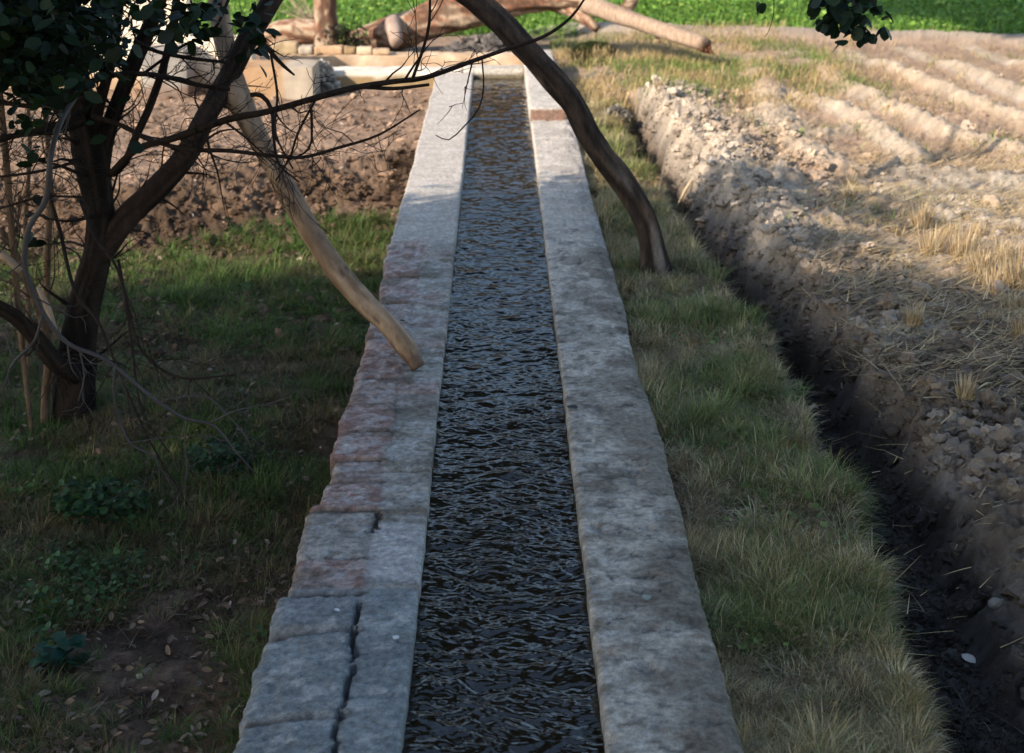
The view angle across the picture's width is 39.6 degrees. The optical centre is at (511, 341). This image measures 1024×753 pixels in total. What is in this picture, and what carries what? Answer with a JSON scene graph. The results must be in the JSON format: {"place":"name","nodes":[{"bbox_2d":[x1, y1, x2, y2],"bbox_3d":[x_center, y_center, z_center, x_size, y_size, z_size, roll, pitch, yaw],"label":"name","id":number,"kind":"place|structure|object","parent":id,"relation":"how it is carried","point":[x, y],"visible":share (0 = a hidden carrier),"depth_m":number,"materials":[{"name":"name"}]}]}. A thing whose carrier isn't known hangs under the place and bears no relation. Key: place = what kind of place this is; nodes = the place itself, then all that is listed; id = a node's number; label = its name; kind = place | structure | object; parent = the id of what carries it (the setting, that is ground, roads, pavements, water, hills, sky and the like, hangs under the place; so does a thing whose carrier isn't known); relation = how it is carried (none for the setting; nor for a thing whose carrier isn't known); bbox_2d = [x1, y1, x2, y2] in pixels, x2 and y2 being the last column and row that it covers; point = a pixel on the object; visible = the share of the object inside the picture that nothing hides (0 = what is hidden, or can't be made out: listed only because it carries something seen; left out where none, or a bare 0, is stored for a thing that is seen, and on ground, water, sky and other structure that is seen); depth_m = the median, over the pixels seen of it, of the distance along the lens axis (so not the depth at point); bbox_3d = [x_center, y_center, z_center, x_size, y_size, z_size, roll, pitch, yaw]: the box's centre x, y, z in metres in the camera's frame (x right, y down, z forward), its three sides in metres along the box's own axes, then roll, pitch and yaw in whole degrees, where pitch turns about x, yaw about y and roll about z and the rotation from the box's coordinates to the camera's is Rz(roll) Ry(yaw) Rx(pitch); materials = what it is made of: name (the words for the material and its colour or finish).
{"place":"outdoors","nodes":[
{"label":"outdoors","id":0,"kind":"place"},
{"bbox_2d":[0,0,1023,752],"bbox_3d":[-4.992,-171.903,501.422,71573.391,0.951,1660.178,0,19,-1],"label":"ground","id":1,"kind":"structure","parent":0,"point":[990,548],"depth_m":8.35,"materials":[{"name":"soil"}]},
{"bbox_2d":[0,86,114,433],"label":"sapling thicket","id":2,"kind":"object","parent":1,"relation":"on","point":[13,259],"visible":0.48,"depth_m":6.49,"materials":[{"name":"brown plant"}]},
{"bbox_2d":[30,631,89,680],"bbox_3d":[-1.481,1.025,4.668,0.192,0.134,0.195,0,19,-1],"label":"weed clump","id":3,"kind":"object","parent":1,"relation":"on","point":[52,655],"visible":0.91,"depth_m":4.65,"materials":[{"name":"green plant"}]},
{"bbox_2d":[49,474,148,530],"bbox_3d":[-1.692,0.659,5.787,0.417,0.164,0.298,0,19,-1],"label":"weed clump","id":4,"kind":"object","parent":1,"relation":"on","point":[83,491],"visible":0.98,"depth_m":5.77,"materials":[{"name":"green plant"}]},
{"bbox_2d":[9,0,255,97],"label":"cream wall","id":5,"kind":"structure","parent":1,"relation":"on","point":[172,63],"depth_m":13.72,"materials":[{"name":"paint"}]},
{"bbox_2d":[7,279,369,651],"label":"ground weeds","id":6,"kind":"object","parent":1,"relation":"on","point":[42,629],"visible":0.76,"depth_m":5.19,"materials":[{"name":"green plant"}]},
{"bbox_2d":[0,200,398,752],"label":"shaded grass","id":7,"kind":"structure","parent":1,"relation":"on","point":[187,295],"depth_m":6.35,"materials":[{"name":"green plant"}]},
{"bbox_2d":[0,104,426,752],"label":"leaf litter","id":8,"kind":"object","parent":1,"relation":"on","point":[198,724],"visible":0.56,"depth_m":5.14,"materials":[{"name":"plant"}]},
{"bbox_2d":[0,87,428,358],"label":"bank clods","id":9,"kind":"object","parent":1,"relation":"on","point":[358,189],"visible":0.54,"depth_m":10.19,"materials":[{"name":"brown soil"}]},
{"bbox_2d":[181,434,260,480],"bbox_3d":[-1.262,0.494,6.150,0.316,0.154,0.245,4,20,11],"label":"weed clump","id":10,"kind":"object","parent":1,"relation":"on","point":[214,456],"visible":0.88,"depth_m":6.12,"materials":[{"name":"green plant"}]},
{"bbox_2d":[243,59,319,99],"bbox_3d":[-2.227,-2.512,13.626,0.724,0.323,0.562,0,19,-1],"label":"concrete block","id":11,"kind":"object","parent":1,"relation":"on","point":[298,84],"depth_m":13.37,"materials":[{"name":"paint"}]},
{"bbox_2d":[255,0,313,18],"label":"dry shrub","id":12,"kind":"object","parent":1,"relation":"on","point":[310,15],"visible":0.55,"depth_m":16.82,"materials":[{"name":"plant"}]},
{"bbox_2d":[264,18,314,44],"bbox_3d":[-2.422,-3.490,16.145,0.987,0.354,0.298,8,21,21],"label":"log","id":13,"kind":"object","parent":1,"relation":"on","point":[303,30],"visible":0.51,"depth_m":16.04,"materials":[{"name":"brown wood"}]},
{"bbox_2d":[0,0,584,513],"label":"dark tree","id":14,"kind":"object","parent":1,"relation":"on","point":[52,52],"visible":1,"depth_m":5.66,"materials":[{"name":"brown plant"}]},
{"bbox_2d":[313,0,342,46],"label":"standing tree","id":15,"kind":"object","parent":1,"relation":"on","point":[325,11],"visible":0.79,"depth_m":15.49,"materials":[{"name":"brown plant"}]},
{"bbox_2d":[319,58,340,89],"bbox_3d":[-1.863,-2.584,13.970,0.370,0.399,0.240,0,19,-1],"label":"rubble heap","id":16,"kind":"object","parent":1,"relation":"on","point":[325,68],"visible":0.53,"depth_m":13.90,"materials":[{"name":"grey stone"}]},
{"bbox_2d":[307,6,383,49],"bbox_3d":[-1.821,-3.299,15.547,0.812,0.716,0.719,0,19,-1],"label":"plant","id":17,"kind":"object","parent":1,"relation":"on","point":[345,35],"visible":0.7,"depth_m":15.51,"materials":[{"name":"green plant"}]},
{"bbox_2d":[260,51,522,68],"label":"back curb","id":18,"kind":"structure","parent":1,"relation":"on","point":[391,59],"depth_m":15.06,"materials":[{"name":"paint"}]},
{"bbox_2d":[270,40,298,54],"bbox_3d":[-2.416,-3.116,15.095,0.296,0.142,0.175,0,19,-1],"label":"loose brick","id":19,"kind":"object","parent":18,"relation":"on","point":[287,47],"visible":0.75,"depth_m":15.02,"materials":[{"name":"paint"}]},
{"bbox_2d":[298,44,313,54],"bbox_3d":[-2.187,-3.097,15.104,0.157,0.098,0.175,0,19,-1],"label":"loose brick","id":20,"kind":"object","parent":18,"relation":"on","point":[303,49],"visible":1,"depth_m":15.03,"materials":[{"name":"paint"}]},
{"bbox_2d":[314,45,343,54],"bbox_3d":[-1.944,-3.098,15.106,0.311,0.100,0.170,0,19,-1],"label":"loose brick","id":21,"kind":"object","parent":18,"relation":"on","point":[331,49],"visible":1,"depth_m":15.03,"materials":[{"name":"paint"}]},
{"bbox_2d":[344,45,355,53],"bbox_3d":[-1.726,-3.097,15.113,0.130,0.088,0.165,0,19,-1],"label":"loose brick","id":22,"kind":"object","parent":18,"relation":"on","point":[349,49],"visible":1,"depth_m":15.04,"materials":[{"name":"paint"}]},
{"bbox_2d":[357,46,372,54],"bbox_3d":[-1.566,-3.093,15.109,0.165,0.086,0.166,0,19,-1],"label":"loose brick","id":23,"kind":"object","parent":18,"relation":"on","point":[362,50],"visible":1,"depth_m":15.04,"materials":[{"name":"paint"}]},
{"bbox_2d":[372,48,389,54],"bbox_3d":[-1.387,-3.085,15.113,0.186,0.070,0.165,0,19,-1],"label":"loose brick","id":24,"kind":"object","parent":18,"relation":"on","point":[379,51],"visible":1,"depth_m":15.04,"materials":[{"name":"paint"}]},
{"bbox_2d":[332,66,463,87],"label":"tank wall","id":25,"kind":"structure","parent":1,"relation":"on","point":[348,75],"depth_m":14.04,"materials":[{"name":"paint"}]},
{"bbox_2d":[233,50,743,752],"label":"irrigation channel","id":26,"kind":"object","parent":1,"relation":"on","point":[327,678],"visible":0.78,"depth_m":4.71,"materials":[{"name":"concrete"}]},
{"bbox_2d":[208,0,424,370],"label":"wooden prop","id":27,"kind":"object","parent":26,"relation":"on","point":[363,301],"visible":0.72,"depth_m":6.17,"materials":[{"name":"brown wood"}]},
{"bbox_2d":[402,77,604,752],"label":"water","id":28,"kind":"structure","parent":26,"relation":"in","point":[503,660],"depth_m":4.91,"materials":[{"name":"grey liquid"}]},
{"bbox_2d":[567,405,577,408],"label":"fallen leaf","id":29,"kind":"object","parent":26,"relation":"on","point":[573,406],"visible":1,"depth_m":5.61,"materials":[{"name":"grey plant"}]},
{"bbox_2d":[642,595,650,599],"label":"fallen leaf","id":30,"kind":"object","parent":26,"relation":"on","point":[646,597],"visible":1,"depth_m":4.19,"materials":[{"name":"grey plant"}]},
{"bbox_2d":[439,32,553,57],"bbox_3d":[-0.227,-3.155,15.589,1.439,0.458,0.734,0,19,-1],"label":"mud heap","id":31,"kind":"object","parent":1,"relation":"on","point":[490,42],"visible":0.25,"depth_m":15.44,"materials":[{"name":"grey stone"}]},
{"bbox_2d":[348,0,713,53],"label":"fallen tree","id":32,"kind":"object","parent":1,"relation":"on","point":[454,16],"visible":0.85,"depth_m":15.88,"materials":[{"name":"brown wood"}]},
{"bbox_2d":[455,0,673,279],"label":"leaning tree","id":33,"kind":"object","parent":1,"relation":"on","point":[502,23],"visible":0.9,"depth_m":7.47,"materials":[{"name":"brown plant"}]},
{"bbox_2d":[569,41,614,66],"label":"grass tuft","id":34,"kind":"object","parent":1,"relation":"on","point":[584,56],"visible":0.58,"depth_m":16.00,"materials":[{"name":"plant"}]},
{"bbox_2d":[584,70,616,80],"bbox_3d":[0.939,-2.671,14.400,0.436,0.175,0.269,0,19,-1],"label":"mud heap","id":35,"kind":"object","parent":1,"relation":"on","point":[592,74],"visible":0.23,"depth_m":14.35,"materials":[{"name":"brown soil"}]},
{"bbox_2d":[192,0,1023,34],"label":"green crop","id":36,"kind":"object","parent":1,"relation":"on","point":[995,12],"visible":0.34,"depth_m":18.78,"materials":[{"name":"green plant"}]},
{"bbox_2d":[600,103,633,126],"bbox_3d":[0.911,-1.970,12.360,0.312,0.202,0.206,0,19,-1],"label":"mud heap","id":37,"kind":"object","parent":1,"relation":"on","point":[621,111],"visible":0.69,"depth_m":12.31,"materials":[{"name":"soil"}]},
{"bbox_2d":[652,74,668,90],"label":"straw tuft","id":38,"kind":"object","parent":1,"relation":"on","point":[657,85],"visible":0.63,"depth_m":12.31,"materials":[{"name":"beige plant"}]},
{"bbox_2d":[675,173,695,207],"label":"dry stalk","id":39,"kind":"object","parent":1,"relation":"on","point":[687,186],"visible":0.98,"depth_m":9.73,"materials":[{"name":"plant"}]},
{"bbox_2d":[573,96,957,752],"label":"verge grass","id":40,"kind":"structure","parent":1,"relation":"on","point":[773,588],"depth_m":4.88,"materials":[{"name":"green plant"}]},
{"bbox_2d":[543,17,1023,257],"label":"dry grass","id":41,"kind":"structure","parent":1,"relation":"on","point":[680,63],"depth_m":14.25,"materials":[{"name":"beige plant"}]},
{"bbox_2d":[562,32,1023,752],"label":"loose straw","id":42,"kind":"object","parent":1,"relation":"on","point":[992,230],"visible":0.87,"depth_m":8.06,"materials":[{"name":"beige plant"}]},
{"bbox_2d":[616,70,1023,752],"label":"soil clods","id":43,"kind":"object","parent":1,"relation":"on","point":[1000,438],"visible":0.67,"depth_m":6.31,"materials":[{"name":"brown soil"}]},
{"bbox_2d":[756,0,893,51],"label":"shade tree","id":44,"kind":"object","parent":1,"relation":"on","point":[844,16],"visible":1,"depth_m":4.11,"materials":[{"name":"green plant"}]},
{"bbox_2d":[839,182,859,201],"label":"straw tuft","id":45,"kind":"object","parent":1,"relation":"on","point":[850,193],"visible":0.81,"depth_m":9.00,"materials":[{"name":"beige plant"}]},
{"bbox_2d":[841,171,861,187],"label":"straw tuft","id":46,"kind":"object","parent":1,"relation":"on","point":[852,181],"visible":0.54,"depth_m":9.59,"materials":[{"name":"beige plant"}]},
{"bbox_2d":[736,277,1022,752],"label":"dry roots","id":47,"kind":"object","parent":1,"relation":"on","point":[899,608],"visible":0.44,"depth_m":4.29,"materials":[{"name":"plant"}]},
{"bbox_2d":[882,222,899,234],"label":"straw tuft","id":48,"kind":"object","parent":1,"relation":"on","point":[891,227],"visible":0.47,"depth_m":8.40,"materials":[{"name":"beige plant"}]},
{"bbox_2d":[896,258,918,270],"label":"straw tuft","id":49,"kind":"object","parent":1,"relation":"on","point":[908,264],"visible":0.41,"depth_m":7.67,"materials":[{"name":"beige plant"}]},
{"bbox_2d":[899,300,932,326],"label":"straw tuft","id":50,"kind":"object","parent":1,"relation":"on","point":[918,317],"visible":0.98,"depth_m":6.60,"materials":[{"name":"beige plant"}]},
{"bbox_2d":[908,280,932,293],"bbox_3d":[2.073,-0.272,7.239,0.135,0.064,0.146,0,19,-1],"label":"stone","id":51,"kind":"object","parent":1,"relation":"on","point":[920,286],"visible":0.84,"depth_m":7.20,"materials":[{"name":"grey stone"}]},
{"bbox_2d":[907,202,935,227],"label":"straw tuft","id":52,"kind":"object","parent":1,"relation":"on","point":[921,217],"visible":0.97,"depth_m":8.45,"materials":[{"name":"beige plant"}]},
{"bbox_2d":[915,221,956,257],"bbox_3d":[2.366,-0.579,8.006,0.262,0.214,0.257,0,19,-1],"label":"straw tuft","id":53,"kind":"object","parent":1,"relation":"on","point":[933,246],"visible":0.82,"depth_m":8.01,"materials":[{"name":"beige plant"}]},
{"bbox_2d":[938,221,965,235],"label":"straw tuft","id":54,"kind":"object","parent":1,"relation":"on","point":[951,229],"visible":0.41,"depth_m":8.43,"materials":[{"name":"beige plant"}]},
{"bbox_2d":[938,269,969,285],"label":"straw tuft","id":55,"kind":"object","parent":1,"relation":"on","point":[958,277],"visible":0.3,"depth_m":7.52,"materials":[{"name":"beige plant"}]},
{"bbox_2d":[949,371,980,401],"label":"straw tuft","id":56,"kind":"object","parent":1,"relation":"on","point":[965,390],"visible":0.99,"depth_m":5.79,"materials":[{"name":"beige plant"}]},
{"bbox_2d":[943,223,990,260],"bbox_3d":[2.542,-0.552,7.966,0.280,0.220,0.301,0,19,-1],"label":"straw tuft","id":57,"kind":"object","parent":1,"relation":"on","point":[966,245],"visible":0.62,"depth_m":7.96,"materials":[{"name":"beige plant"}]},
{"bbox_2d":[959,212,976,222],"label":"straw tuft","id":58,"kind":"object","parent":1,"relation":"on","point":[967,217],"visible":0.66,"depth_m":8.58,"materials":[{"name":"beige plant"}]},
{"bbox_2d":[961,653,975,662],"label":"fallen leaf","id":59,"kind":"object","parent":1,"relation":"on","point":[970,658],"visible":1,"depth_m":4.50,"materials":[{"name":"grey plant"}]},
{"bbox_2d":[967,220,988,238],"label":"straw tuft","id":60,"kind":"object","parent":1,"relation":"on","point":[973,229],"visible":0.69,"depth_m":8.35,"materials":[{"name":"beige plant"}]},
{"bbox_2d":[961,243,1008,275],"bbox_3d":[2.534,-0.451,7.679,0.222,0.170,0.245,-18,26,-41],"label":"straw tuft","id":61,"kind":"object","parent":1,"relation":"on","point":[976,257],"visible":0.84,"depth_m":7.67,"materials":[{"name":"beige plant"}]},
{"bbox_2d":[977,382,992,388],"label":"dry stalk","id":62,"kind":"object","parent":1,"relation":"on","point":[985,383],"visible":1,"depth_m":5.92,"materials":[{"name":"plant"}]},
{"bbox_2d":[977,307,1001,320],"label":"straw tuft","id":63,"kind":"object","parent":1,"relation":"on","point":[987,317],"visible":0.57,"depth_m":6.88,"materials":[{"name":"beige plant"}]},
{"bbox_2d":[981,194,1001,209],"bbox_3d":[3.058,-0.885,9.064,0.128,0.108,0.138,-17,26,-41],"label":"stone","id":64,"kind":"object","parent":1,"relation":"on","point":[996,199],"visible":0.61,"depth_m":9.02,"materials":[{"name":"beige stone"}]},
{"bbox_2d":[973,259,1016,292],"bbox_3d":[2.539,-0.339,7.462,0.240,0.160,0.238,10,22,27],"label":"straw tuft","id":65,"kind":"object","parent":1,"relation":"on","point":[994,276],"visible":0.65,"depth_m":7.47,"materials":[{"name":"beige plant"}]},
{"bbox_2d":[987,597,1003,608],"bbox_3d":[1.575,0.853,4.629,0.057,0.043,0.034,-5,20,-15],"label":"stone","id":66,"kind":"object","parent":1,"relation":"on","point":[994,602],"visible":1,"depth_m":4.62,"materials":[{"name":"grey stone"}]},
{"bbox_2d":[989,235,1018,260],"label":"straw tuft","id":67,"kind":"object","parent":1,"relation":"on","point":[1003,246],"visible":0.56,"depth_m":8.00,"materials":[{"name":"beige plant"}]},
{"bbox_2d":[993,285,1023,314],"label":"straw tuft","id":68,"kind":"object","parent":1,"relation":"on","point":[1007,304],"visible":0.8,"depth_m":7.06,"materials":[{"name":"beige plant"}]},
{"bbox_2d":[994,239,1023,290],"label":"straw tuft","id":69,"kind":"object","parent":1,"relation":"on","point":[1019,272],"visible":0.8,"depth_m":7.47,"materials":[{"name":"beige plant"}]},
{"bbox_2d":[1004,219,1023,233],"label":"straw tuft","id":70,"kind":"object","parent":1,"relation":"on","point":[1011,229],"visible":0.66,"depth_m":8.41,"materials":[{"name":"beige plant"}]},
{"bbox_2d":[1006,310,1023,340],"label":"straw tuft","id":71,"kind":"object","parent":1,"relation":"on","point":[1019,324],"visible":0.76,"depth_m":6.46,"materials":[{"name":"beige plant"}]}
]}

